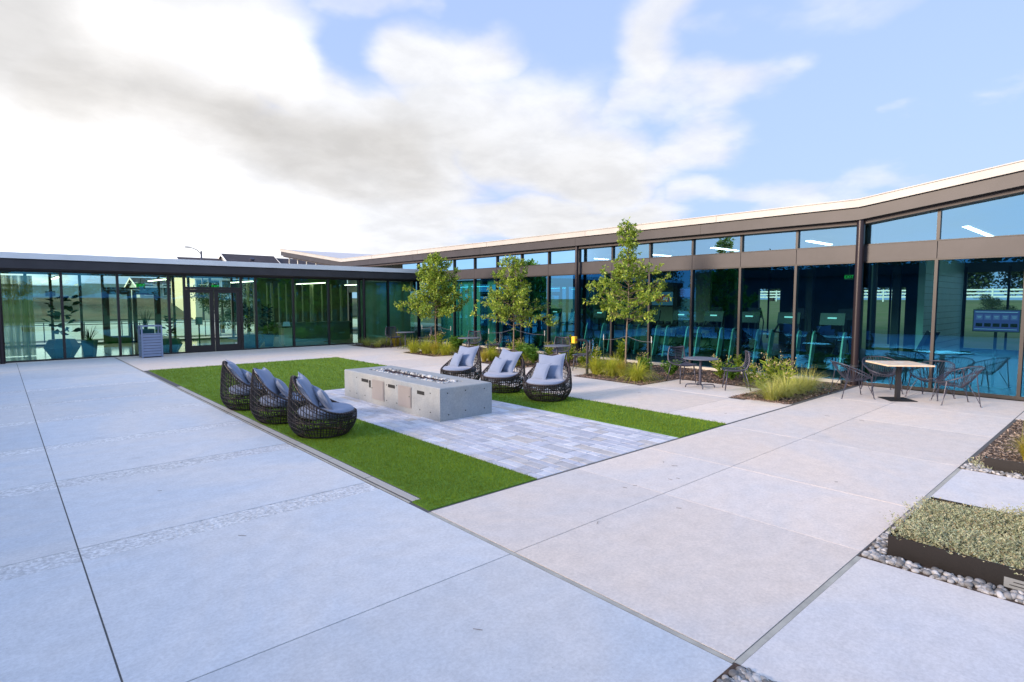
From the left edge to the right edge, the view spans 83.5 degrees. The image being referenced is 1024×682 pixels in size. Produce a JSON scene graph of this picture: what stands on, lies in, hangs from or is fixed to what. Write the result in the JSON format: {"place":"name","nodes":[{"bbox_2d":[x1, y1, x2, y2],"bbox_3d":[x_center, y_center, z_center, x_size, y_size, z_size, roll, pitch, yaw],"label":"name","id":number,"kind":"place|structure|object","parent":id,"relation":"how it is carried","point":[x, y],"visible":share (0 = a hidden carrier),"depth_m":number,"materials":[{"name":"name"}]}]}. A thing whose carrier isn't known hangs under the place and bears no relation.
{"place":"outdoors","nodes":[
{"label":"outdoors","id":0,"kind":"place"},
{"bbox_2d":[3,297,356,322],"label":"dirt bank","id":1,"kind":"structure","parent":0,"point":[92,308],"depth_m":55.26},
{"bbox_2d":[4,319,357,341],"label":"street","id":2,"kind":"structure","parent":0,"point":[39,334],"depth_m":38.38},
{"bbox_2d":[5,318,357,343],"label":"kerb","id":3,"kind":"structure","parent":2,"relation":"on","point":[125,321],"depth_m":45.72,"materials":[{"name":"beige concrete"}]},
{"bbox_2d":[190,280,251,332],"bbox_3d":[-16.962,-1.984,33.510,3.215,3.079,2.411,-2,5,-24],"label":"broad tree","id":4,"kind":"object","parent":2,"relation":"on","point":[221,300],"visible":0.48,"depth_m":33.52,"materials":[{"name":"green plant"}]},
{"bbox_2d":[234,282,253,328],"bbox_3d":[-15.980,-2.250,36.301,2.723,3.210,4.146,2,4,19],"label":"broad tree","id":5,"kind":"object","parent":2,"relation":"on","point":[250,296],"visible":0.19,"depth_m":35.18,"materials":[{"name":"green plant"}]},
{"bbox_2d":[0,252,420,363],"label":"lobby building","id":6,"kind":"structure","parent":0,"point":[314,315],"depth_m":24.17,"materials":[{"name":"brown metal"}]},
{"bbox_2d":[44,338,80,357],"bbox_3d":[-15.307,0.248,19.523,1.000,0.620,0.866,-4,6,-42],"label":"hexagonal pot","id":7,"kind":"object","parent":6,"relation":"on","point":[53,348],"visible":0.92,"depth_m":19.24,"materials":[{"name":"blue"}]},
{"bbox_2d":[42,295,80,334],"bbox_3d":[-15.295,-0.751,19.485,1.136,1.644,1.043,-4,6,-42],"label":"indoor plant","id":8,"kind":"object","parent":7,"relation":"on","point":[56,315],"visible":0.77,"depth_m":19.44,"materials":[{"name":"green plant"}]},
{"bbox_2d":[59,273,66,357],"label":"window","id":9,"kind":"structure","parent":6,"relation":"in","point":[60,274],"depth_m":18.64,"materials":[{"name":"black"}]},
{"bbox_2d":[81,340,97,356],"bbox_3d":[-14.623,0.254,19.871,0.382,0.560,0.382,-1,4,-17],"label":"square pot","id":10,"kind":"object","parent":6,"relation":"on","point":[89,348],"visible":1,"depth_m":19.73,"materials":[{"name":"blue"}]},
{"bbox_2d":[115,274,121,354],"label":"window","id":11,"kind":"structure","parent":6,"relation":"in","point":[116,275],"depth_m":19.66,"materials":[{"name":"black"}]},
{"bbox_2d":[104,290,132,342],"bbox_3d":[-17.706,-1.107,25.823,1.000,2.390,0.100,-4,6,-42],"label":"back door","id":12,"kind":"structure","parent":6,"relation":"in","point":[110,339],"depth_m":25.80,"materials":[{"name":"grey"}]},
{"bbox_2d":[132,290,158,341],"bbox_3d":[-16.925,-1.156,26.523,1.000,2.390,0.100,-4,6,-42],"label":"back door","id":13,"kind":"structure","parent":6,"relation":"in","point":[134,292],"depth_m":26.29,"materials":[{"name":"grey"}]},
{"bbox_2d":[166,276,171,353],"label":"window","id":14,"kind":"structure","parent":6,"relation":"in","point":[167,277],"depth_m":20.68,"materials":[{"name":"black"}]},
{"bbox_2d":[186,289,214,352],"bbox_3d":[-11.605,-0.748,21.397,0.920,2.340,0.120,-4,6,-42],"label":"door","id":15,"kind":"structure","parent":6,"relation":"in","point":[199,348],"depth_m":21.40,"materials":[{"name":"black"}]},
{"bbox_2d":[182,276,239,352],"bbox_3d":[-11.301,-1.011,21.692,1.960,2.827,0.140,-4,6,-42],"label":"door frame","id":16,"kind":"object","parent":6,"relation":"in","point":[183,277],"depth_m":21.07,"materials":[{"name":"black metal"}]},
{"bbox_2d":[214,290,241,350],"bbox_3d":[-10.922,-0.794,22.050,0.910,2.340,0.060,-4,6,-42],"label":"door","id":17,"kind":"structure","parent":6,"relation":"in","point":[219,347],"depth_m":22.03,"materials":[{"name":"black"}]},
{"bbox_2d":[277,322,291,344],"bbox_3d":[-9.936,-0.351,25.263,0.600,1.000,0.600,-4,6,-42],"label":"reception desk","id":18,"kind":"object","parent":6,"relation":"on","point":[286,333],"visible":0.96,"depth_m":25.14,"materials":[{"name":"teal"}]},
{"bbox_2d":[0,358,731,681],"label":"courtyard paving","id":19,"kind":"structure","parent":0,"point":[191,608],"depth_m":4.08,"materials":[{"name":"concrete"}]},
{"bbox_2d":[0,380,377,581],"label":"aggregate strips","id":20,"kind":"object","parent":19,"relation":"on","point":[20,569],"visible":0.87,"depth_m":5.94,"materials":[{"name":"grey concrete"}]},
{"bbox_2d":[0,0,1023,297],"label":"sky","id":21,"kind":"structure","parent":0,"point":[129,128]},
{"bbox_2d":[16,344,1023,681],"bbox_3d":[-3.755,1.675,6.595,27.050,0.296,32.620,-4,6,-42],"label":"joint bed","id":22,"kind":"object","parent":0,"point":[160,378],"visible":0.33,"depth_m":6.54,"materials":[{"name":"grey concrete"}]},
{"bbox_2d":[143,371,410,502],"bbox_3d":[-5.625,1.233,10.788,0.022,0.035,13.810,-4,6,-42],"label":"turf edging","id":23,"kind":"object","parent":22,"relation":"on","point":[299,448],"visible":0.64,"depth_m":7.52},
{"bbox_2d":[177,386,418,501],"bbox_3d":[-4.292,1.332,9.429,0.106,0.038,10.000,-4,6,-42],"label":"slot drain","id":24,"kind":"object","parent":22,"relation":"on","point":[392,489],"visible":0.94,"depth_m":7.43,"materials":[{"name":"grey metal"}]},
{"bbox_2d":[148,357,725,510],"bbox_3d":[-3.417,1.099,12.626,5.710,0.036,14.220,-4,6,-42],"label":"turf backing","id":25,"kind":"object","parent":22,"relation":"on","point":[436,447],"visible":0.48,"depth_m":8.30,"materials":[{"name":"green plant"}]},
{"bbox_2d":[220,361,268,410],"bbox_3d":[-4.830,0.782,10.557,0.988,0.883,0.988,-2,4,-22],"label":"lounge chair","id":26,"kind":"object","parent":25,"relation":"on","point":[237,389],"visible":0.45,"depth_m":10.20,"materials":[{"name":"grey wicker"}]},
{"bbox_2d":[250,368,307,423],"bbox_3d":[-3.778,0.865,9.434,0.988,0.883,0.988,-1,4,-16],"label":"lounge chair","id":27,"kind":"object","parent":25,"relation":"on","point":[273,402],"visible":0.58,"depth_m":9.07,"materials":[{"name":"grey wicker"}]},
{"bbox_2d":[253,367,281,396],"bbox_3d":[-3.976,0.674,9.384,0.171,0.578,0.578,-34,3,-7],"label":"back pillow","id":28,"kind":"object","parent":27,"relation":"on","point":[266,376],"visible":0.69,"depth_m":9.19,"materials":[{"name":"grey fabric"}]},
{"bbox_2d":[287,375,356,438],"bbox_3d":[-2.802,0.934,8.484,0.988,0.883,0.988,-1,4,-12],"label":"lounge chair","id":29,"kind":"object","parent":25,"relation":"on","point":[340,414],"visible":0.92,"depth_m":8.18,"materials":[{"name":"wicker"}]},
{"bbox_2d":[296,372,319,408],"bbox_3d":[-3.002,0.744,8.448,0.171,0.578,0.578,-32,16,-12],"label":"back pillow","id":30,"kind":"object","parent":29,"relation":"on","point":[304,385],"visible":0.77,"depth_m":8.24,"materials":[{"name":"grey fabric"}]},
{"bbox_2d":[312,385,333,408],"bbox_3d":[-2.744,0.839,8.357,0.131,0.408,0.408,-37,27,-27],"label":"scatter pillow","id":31,"kind":"object","parent":29,"relation":"on","point":[322,396],"visible":0.94,"depth_m":8.24,"materials":[{"name":"grey fabric"}]},
{"bbox_2d":[440,345,481,379],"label":"lounge chair","id":32,"kind":"object","parent":25,"relation":"on","point":[467,371],"visible":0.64,"depth_m":13.35,"materials":[{"name":"grey wicker"}]},
{"bbox_2d":[458,346,478,366],"bbox_3d":[-1.103,0.361,13.771,0.578,0.578,0.171,0,-33,30],"label":"back pillow","id":33,"kind":"object","parent":32,"relation":"on","point":[468,357],"visible":0.82,"depth_m":13.66,"materials":[{"name":"grey fabric"}]},
{"bbox_2d":[481,349,525,392],"bbox_3d":[-0.194,0.648,12.487,0.988,0.883,0.988,3,5,32],"label":"lounge chair","id":34,"kind":"object","parent":25,"relation":"on","point":[501,378],"visible":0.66,"depth_m":12.19,"materials":[{"name":"grey wicker"}]},
{"bbox_2d":[499,348,521,372],"bbox_3d":[-0.105,0.443,12.653,0.578,0.578,0.171,10,-24,40],"label":"back pillow","id":35,"kind":"object","parent":34,"relation":"on","point":[512,358],"visible":0.72,"depth_m":12.53,"materials":[{"name":"grey fabric"}]},
{"bbox_2d":[523,354,571,401],"bbox_3d":[0.708,0.723,11.471,0.988,0.883,0.988,2,5,28],"label":"lounge chair","id":36,"kind":"object","parent":25,"relation":"on","point":[560,385],"visible":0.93,"depth_m":11.20,"materials":[{"name":"grey wicker"}]},
{"bbox_2d":[532,363,550,379],"bbox_3d":[0.578,0.617,11.497,0.408,0.408,0.131,-2,-30,48],"label":"scatter pillow","id":37,"kind":"object","parent":36,"relation":"on","point":[541,371],"visible":0.92,"depth_m":11.42,"materials":[{"name":"grey fabric"}]},
{"bbox_2d":[539,353,565,378],"bbox_3d":[0.785,0.517,11.643,0.578,0.578,0.171,-2,-27,22],"label":"back pillow","id":38,"kind":"object","parent":36,"relation":"on","point":[555,371],"visible":0.71,"depth_m":11.55,"materials":[{"name":"grey fabric"}]},
{"bbox_2d":[324,388,678,478],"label":"paver field","id":39,"kind":"structure","parent":22,"relation":"on","point":[514,437],"depth_m":8.44,"materials":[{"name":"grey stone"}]},
{"bbox_2d":[344,365,491,421],"bbox_3d":[-1.924,0.936,10.978,1.132,0.562,3.443,-4,6,-42],"label":"fire pit","id":40,"kind":"object","parent":39,"relation":"on","point":[463,398],"visible":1,"depth_m":10.02,"materials":[{"name":"concrete"}]},
{"bbox_2d":[371,379,383,400],"bbox_3d":[-2.542,0.929,10.841,0.030,0.375,0.460,-4,6,-42],"label":"access door","id":41,"kind":"structure","parent":40,"relation":"in","point":[377,387],"depth_m":10.82,"materials":[{"name":"beige metal"}]},
{"bbox_2d":[398,385,411,408],"bbox_3d":[-1.907,0.981,10.136,0.030,0.375,0.440,-4,6,-42],"label":"access door","id":42,"kind":"structure","parent":40,"relation":"in","point":[404,392],"depth_m":10.12,"materials":[{"name":"beige metal"}]},
{"bbox_2d":[713,468,1023,681],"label":"planter soil","id":43,"kind":"structure","parent":22,"relation":"on","point":[732,666],"depth_m":4.00,"materials":[{"name":"grey gravel"}]},
{"bbox_2d":[716,666,776,681],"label":"river stones","id":44,"kind":"object","parent":43,"relation":"on","point":[740,674],"visible":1,"depth_m":3.02,"materials":[{"name":"grey stone"}]},
{"bbox_2d":[861,508,1023,603],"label":"river stones","id":45,"kind":"object","parent":43,"relation":"on","point":[880,544],"visible":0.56,"depth_m":4.19,"materials":[{"name":"grey stone"}]},
{"bbox_2d":[887,497,1023,591],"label":"steel planter","id":46,"kind":"object","parent":43,"relation":"on","point":[956,564],"visible":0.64,"depth_m":4.21,"materials":[{"name":"metal"}]},
{"bbox_2d":[884,496,1023,575],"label":"ground cover","id":47,"kind":"object","parent":46,"relation":"on","point":[954,515],"visible":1,"depth_m":4.57,"materials":[{"name":"silver plant"}]},
{"bbox_2d":[960,463,1023,478],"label":"river stones","id":48,"kind":"object","parent":43,"relation":"on","point":[970,466],"visible":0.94,"depth_m":6.68,"materials":[{"name":"grey stone"}]},
{"bbox_2d":[984,455,1023,475],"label":"steel planter","id":49,"kind":"object","parent":43,"relation":"on","point":[994,464],"visible":0.63,"depth_m":6.65,"materials":[{"name":"brown metal"}]},
{"bbox_2d":[116,345,1023,659],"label":"courtyard paving","id":50,"kind":"structure","parent":0,"point":[786,515],"depth_m":5.88,"materials":[{"name":"concrete"}]},
{"bbox_2d":[138,325,162,357],"bbox_3d":[-12.473,0.004,19.794,0.624,1.100,0.564,-4,6,-42],"label":"litter bin","id":51,"kind":"object","parent":50,"relation":"on","point":[151,344],"visible":1,"depth_m":19.61,"materials":[{"name":"grey metal"}]},
{"bbox_2d":[116,358,960,664],"bbox_3d":[-4.092,1.062,13.176,5.518,0.028,22.098,-4,6,-42],"label":"joint sealant","id":52,"kind":"object","parent":50,"relation":"on","point":[754,648],"visible":0.61,"depth_m":3.83,"materials":[{"name":"grey rubber"}]},
{"bbox_2d":[666,346,696,383],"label":"slatted chair","id":53,"kind":"object","parent":50,"relation":"on","point":[686,364],"visible":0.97,"depth_m":14.10,"materials":[{"name":"grey metal"}]},
{"bbox_2d":[683,356,718,388],"bbox_3d":[4.287,0.721,13.056,0.776,0.669,0.776,1,4,13],"label":"bistro table","id":54,"kind":"object","parent":50,"relation":"on","point":[699,359],"visible":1,"depth_m":13.03,"materials":[{"name":"grey metal"}]},
{"bbox_2d":[722,350,750,391],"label":"slatted chair","id":55,"kind":"object","parent":50,"relation":"on","point":[741,369],"visible":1,"depth_m":12.85,"materials":[{"name":"grey metal"}]},
{"bbox_2d":[828,360,874,398],"bbox_3d":[7.017,0.783,11.897,0.773,0.747,0.760,1,4,8],"label":"wire chair","id":56,"kind":"object","parent":50,"relation":"on","point":[859,379],"visible":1,"depth_m":11.77,"materials":[{"name":"grey metal"}]},
{"bbox_2d":[861,356,902,393],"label":"wire chair","id":57,"kind":"object","parent":50,"relation":"on","point":[883,374],"visible":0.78,"depth_m":12.68,"materials":[{"name":"grey metal"}]},
{"bbox_2d":[865,360,934,401],"bbox_3d":[7.760,0.809,11.528,0.860,0.740,0.860,1,4,6],"label":"square table","id":58,"kind":"object","parent":50,"relation":"on","point":[898,365],"visible":1,"depth_m":11.49,"materials":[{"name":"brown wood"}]},
{"bbox_2d":[905,360,955,400],"bbox_3d":[8.637,0.792,11.799,0.773,0.747,0.760,-2,5,-27],"label":"wire chair","id":59,"kind":"object","parent":50,"relation":"on","point":[925,379],"visible":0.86,"depth_m":11.87,"materials":[{"name":"grey metal"}]},
{"bbox_2d":[930,366,984,407],"bbox_3d":[8.617,0.845,11.064,0.773,0.747,0.760,2,4,20],"label":"wire chair","id":60,"kind":"object","parent":50,"relation":"on","point":[978,372],"visible":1,"depth_m":10.98,"materials":[{"name":"grey metal"}]},
{"bbox_2d":[352,341,1023,463],"bbox_3d":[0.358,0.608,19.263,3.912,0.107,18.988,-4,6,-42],"label":"mulch","id":61,"kind":"object","parent":0,"point":[678,373],"visible":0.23,"depth_m":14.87,"materials":[{"name":"brown wood"}]},
{"bbox_2d":[394,251,470,343],"bbox_3d":[-2.991,-1.532,22.157,2.647,3.852,2.997,-4,6,-42],"label":"young tree","id":62,"kind":"object","parent":61,"relation":"on","point":[439,298],"visible":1,"depth_m":21.93,"materials":[{"name":"green plant"}]},
{"bbox_2d":[470,255,558,348],"bbox_3d":[-0.029,-1.105,18.952,2.484,3.469,2.791,-4,6,-42],"label":"young tree","id":63,"kind":"object","parent":61,"relation":"on","point":[509,284],"visible":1,"depth_m":18.66,"materials":[{"name":"green plant"}]},
{"bbox_2d":[575,351,615,374],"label":"feather grass","id":64,"kind":"object","parent":61,"relation":"on","point":[594,366],"depth_m":15.36,"materials":[{"name":"plant"}]},
{"bbox_2d":[592,356,629,378],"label":"feather grass","id":65,"kind":"object","parent":61,"relation":"on","point":[610,368],"depth_m":14.99,"materials":[{"name":"plant"}]},
{"bbox_2d":[582,217,672,366],"bbox_3d":[3.095,-1.204,15.251,2.308,4.210,2.378,1,4,14],"label":"young tree","id":66,"kind":"object","parent":61,"relation":"on","point":[646,297],"visible":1,"depth_m":15.19,"materials":[{"name":"green plant"}]},
{"bbox_2d":[611,356,665,383],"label":"feather grass","id":67,"kind":"object","parent":61,"relation":"on","point":[639,373],"depth_m":14.06,"materials":[{"name":"plant"}]},
{"bbox_2d":[727,377,811,400],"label":"arching grass","id":68,"kind":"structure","parent":61,"relation":"on","point":[770,396],"depth_m":11.47,"materials":[{"name":"green plant"}]},
{"bbox_2d":[760,349,790,382],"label":"flowering stems","id":69,"kind":"object","parent":61,"relation":"on","point":[771,371],"visible":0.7,"depth_m":13.71,"materials":[{"name":"plant"}]},
{"bbox_2d":[740,369,825,397],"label":"arching grass","id":70,"kind":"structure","parent":61,"relation":"on","point":[785,392],"depth_m":11.87,"materials":[{"name":"green plant"}]},
{"bbox_2d":[754,369,841,394],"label":"arching grass","id":71,"kind":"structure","parent":61,"relation":"on","point":[801,391],"depth_m":12.25,"materials":[{"name":"plant"}]},
{"bbox_2d":[971,419,1023,464],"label":"mulch","id":72,"kind":"object","parent":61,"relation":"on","point":[1000,454],"visible":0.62,"depth_m":7.82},
{"bbox_2d":[741,469,1023,681],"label":"courtyard paving","id":73,"kind":"structure","parent":0,"point":[864,620],"depth_m":3.48,"materials":[{"name":"concrete"}]},
{"bbox_3d":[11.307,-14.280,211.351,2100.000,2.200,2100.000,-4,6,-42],"label":"ground","id":74,"kind":"structure","parent":0,"visible":0},
{"bbox_2d":[18,283,126,297],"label":"warehouse","id":75,"kind":"structure","parent":74,"relation":"on","point":[91,289],"depth_m":119.24,"materials":[{"name":"grey"}]},
{"bbox_2d":[124,277,170,297],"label":"house","id":76,"kind":"structure","parent":74,"relation":"on","point":[131,282],"depth_m":72.92,"materials":[{"name":"grey"}]},
{"bbox_2d":[165,257,238,318],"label":"house","id":77,"kind":"structure","parent":74,"relation":"on","point":[196,310],"depth_m":56.24,"materials":[{"name":"beige"}]},
{"bbox_2d":[218,253,279,313],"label":"house","id":78,"kind":"structure","parent":74,"relation":"on","point":[246,258],"depth_m":61.12,"materials":[{"name":"grey"}]},
{"bbox_2d":[418,340,841,382],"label":"kerb","id":79,"kind":"structure","parent":74,"relation":"on","point":[714,369],"depth_m":16.62,"materials":[{"name":"beige concrete"}]},
{"bbox_2d":[280,160,1023,401],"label":"gym building","id":80,"kind":"structure","parent":74,"relation":"on","point":[926,271],"depth_m":14.37,"materials":[{"name":"brown metal"}]},
{"bbox_2d":[410,281,418,338],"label":"window","id":81,"kind":"structure","parent":80,"relation":"in","point":[414,319],"depth_m":28.03,"materials":[{"name":"teal"}]},
{"bbox_2d":[419,281,436,340],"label":"window","id":82,"kind":"structure","parent":80,"relation":"in","point":[425,324],"depth_m":27.29,"materials":[{"name":"teal"}]},
{"bbox_2d":[436,281,454,341],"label":"window","id":83,"kind":"structure","parent":80,"relation":"in","point":[444,322],"depth_m":26.07,"materials":[{"name":"teal glass"}]},
{"bbox_2d":[455,279,475,342],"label":"window","id":84,"kind":"structure","parent":80,"relation":"in","point":[464,322],"depth_m":24.95,"materials":[{"name":"teal"}]},
{"bbox_2d":[476,278,497,346],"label":"window","id":85,"kind":"structure","parent":80,"relation":"in","point":[483,325],"depth_m":23.98,"materials":[{"name":"teal"}]},
{"bbox_2d":[476,256,497,268],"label":"clerestory window","id":86,"kind":"structure","parent":80,"relation":"in","point":[484,262],"depth_m":23.77,"materials":[{"name":"blue"}]},
{"bbox_2d":[498,277,522,346],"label":"window","id":87,"kind":"structure","parent":80,"relation":"in","point":[502,327],"depth_m":22.92,"materials":[{"name":"teal"}]},
{"bbox_2d":[522,276,549,350],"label":"window","id":88,"kind":"structure","parent":80,"relation":"in","point":[540,286],"depth_m":21.64,"materials":[{"name":"teal"}]},
{"bbox_2d":[523,252,549,264],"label":"clerestory window","id":89,"kind":"structure","parent":80,"relation":"in","point":[543,257],"depth_m":21.56,"materials":[{"name":"blue"}]},
{"bbox_2d":[549,275,579,351],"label":"window","id":90,"kind":"structure","parent":80,"relation":"in","point":[562,288],"depth_m":20.68,"materials":[{"name":"blue"}]},
{"bbox_2d":[550,249,579,263],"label":"clerestory window","id":91,"kind":"structure","parent":80,"relation":"in","point":[567,256],"depth_m":20.57,"materials":[{"name":"blue"}]},
{"bbox_2d":[579,273,612,357],"bbox_3d":[2.860,-0.882,19.575,0.140,2.789,1.467,-4,6,-42],"label":"window","id":92,"kind":"structure","parent":80,"relation":"in","point":[593,323],"depth_m":19.61,"materials":[{"name":"blue"}]},
{"bbox_2d":[580,246,613,261],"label":"clerestory window","id":93,"kind":"structure","parent":80,"relation":"in","point":[602,253],"depth_m":19.41,"materials":[{"name":"blue"}]},
{"bbox_2d":[612,272,650,359],"bbox_3d":[3.840,-0.802,18.487,0.140,2.789,1.467,-4,6,-42],"label":"window","id":94,"kind":"structure","parent":80,"relation":"in","point":[637,331],"depth_m":18.44,"materials":[{"name":"blue"}]},
{"bbox_2d":[614,243,651,259],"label":"clerestory window","id":95,"kind":"structure","parent":80,"relation":"in","point":[646,249],"depth_m":18.10,"materials":[{"name":"blue"}]},
{"bbox_2d":[650,270,693,362],"bbox_3d":[4.821,-0.722,17.399,0.140,2.789,1.467,-4,6,-42],"label":"window","id":96,"kind":"structure","parent":80,"relation":"in","point":[673,325],"depth_m":17.32,"materials":[{"name":"blue glass"}]},
{"bbox_2d":[652,239,694,257],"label":"clerestory window","id":97,"kind":"structure","parent":80,"relation":"in","point":[685,247],"depth_m":17.23,"materials":[{"name":"blue"}]},
{"bbox_2d":[692,268,741,367],"bbox_3d":[5.801,-0.642,16.311,0.140,2.789,1.467,-4,6,-42],"label":"window","id":98,"kind":"structure","parent":80,"relation":"in","point":[717,293],"depth_m":16.28,"materials":[{"name":"blue"}]},
{"bbox_2d":[694,235,743,254],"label":"clerestory window","id":99,"kind":"structure","parent":80,"relation":"in","point":[730,244],"depth_m":16.14,"materials":[{"name":"blue"}]},
{"bbox_2d":[739,266,797,372],"bbox_3d":[6.781,-0.562,15.223,0.140,2.789,1.467,-4,6,-42],"label":"window","id":100,"kind":"structure","parent":80,"relation":"in","point":[769,294],"depth_m":15.19,"materials":[{"name":"blue"}]},
{"bbox_2d":[743,230,799,251],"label":"clerestory window","id":101,"kind":"structure","parent":80,"relation":"in","point":[779,240],"depth_m":15.05,"materials":[{"name":"blue"}]},
{"bbox_2d":[794,263,854,379],"bbox_3d":[7.742,-0.483,14.157,0.001,2.789,1.407,-4,6,-42],"label":"window","id":102,"kind":"structure","parent":80,"relation":"in","point":[825,293],"depth_m":14.18,"materials":[{"name":"blue"}]},
{"bbox_2d":[799,226,856,247],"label":"clerestory window","id":103,"kind":"structure","parent":80,"relation":"in","point":[838,236],"depth_m":14.04,"materials":[{"name":"blue"}]},
{"bbox_2d":[858,260,938,387],"bbox_3d":[8.742,-0.401,13.047,0.140,2.789,1.467,-4,6,-42],"label":"window","id":104,"kind":"structure","parent":80,"relation":"in","point":[899,299],"depth_m":12.99,"materials":[{"name":"blue"}]},
{"bbox_2d":[864,209,941,243],"bbox_3d":[8.751,-2.548,12.896,0.125,0.646,1.467,-4,6,-42],"label":"clerestory window","id":105,"kind":"structure","parent":80,"relation":"in","point":[924,226],"depth_m":12.82,"materials":[{"name":"blue"}]},
{"bbox_2d":[932,257,1023,396],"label":"window","id":106,"kind":"structure","parent":80,"relation":"in","point":[980,306],"depth_m":11.91,"materials":[{"name":"blue"}]},
{"bbox_2d":[940,193,1023,238],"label":"clerestory window","id":107,"kind":"structure","parent":80,"relation":"in","point":[1001,216],"depth_m":11.79,"materials":[{"name":"blue"}]},
{"bbox_3d":[-1.911,0.726,11.017,0.438,0.049,2.658,-4,6,-42],"label":"sand bed","id":108,"kind":"object","parent":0,"visible":0},
{"bbox_2d":[373,368,460,383],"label":"white pebbles","id":109,"kind":"object","parent":108,"relation":"on","point":[447,380],"visible":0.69,"depth_m":10.82,"materials":[{"name":"stone"}]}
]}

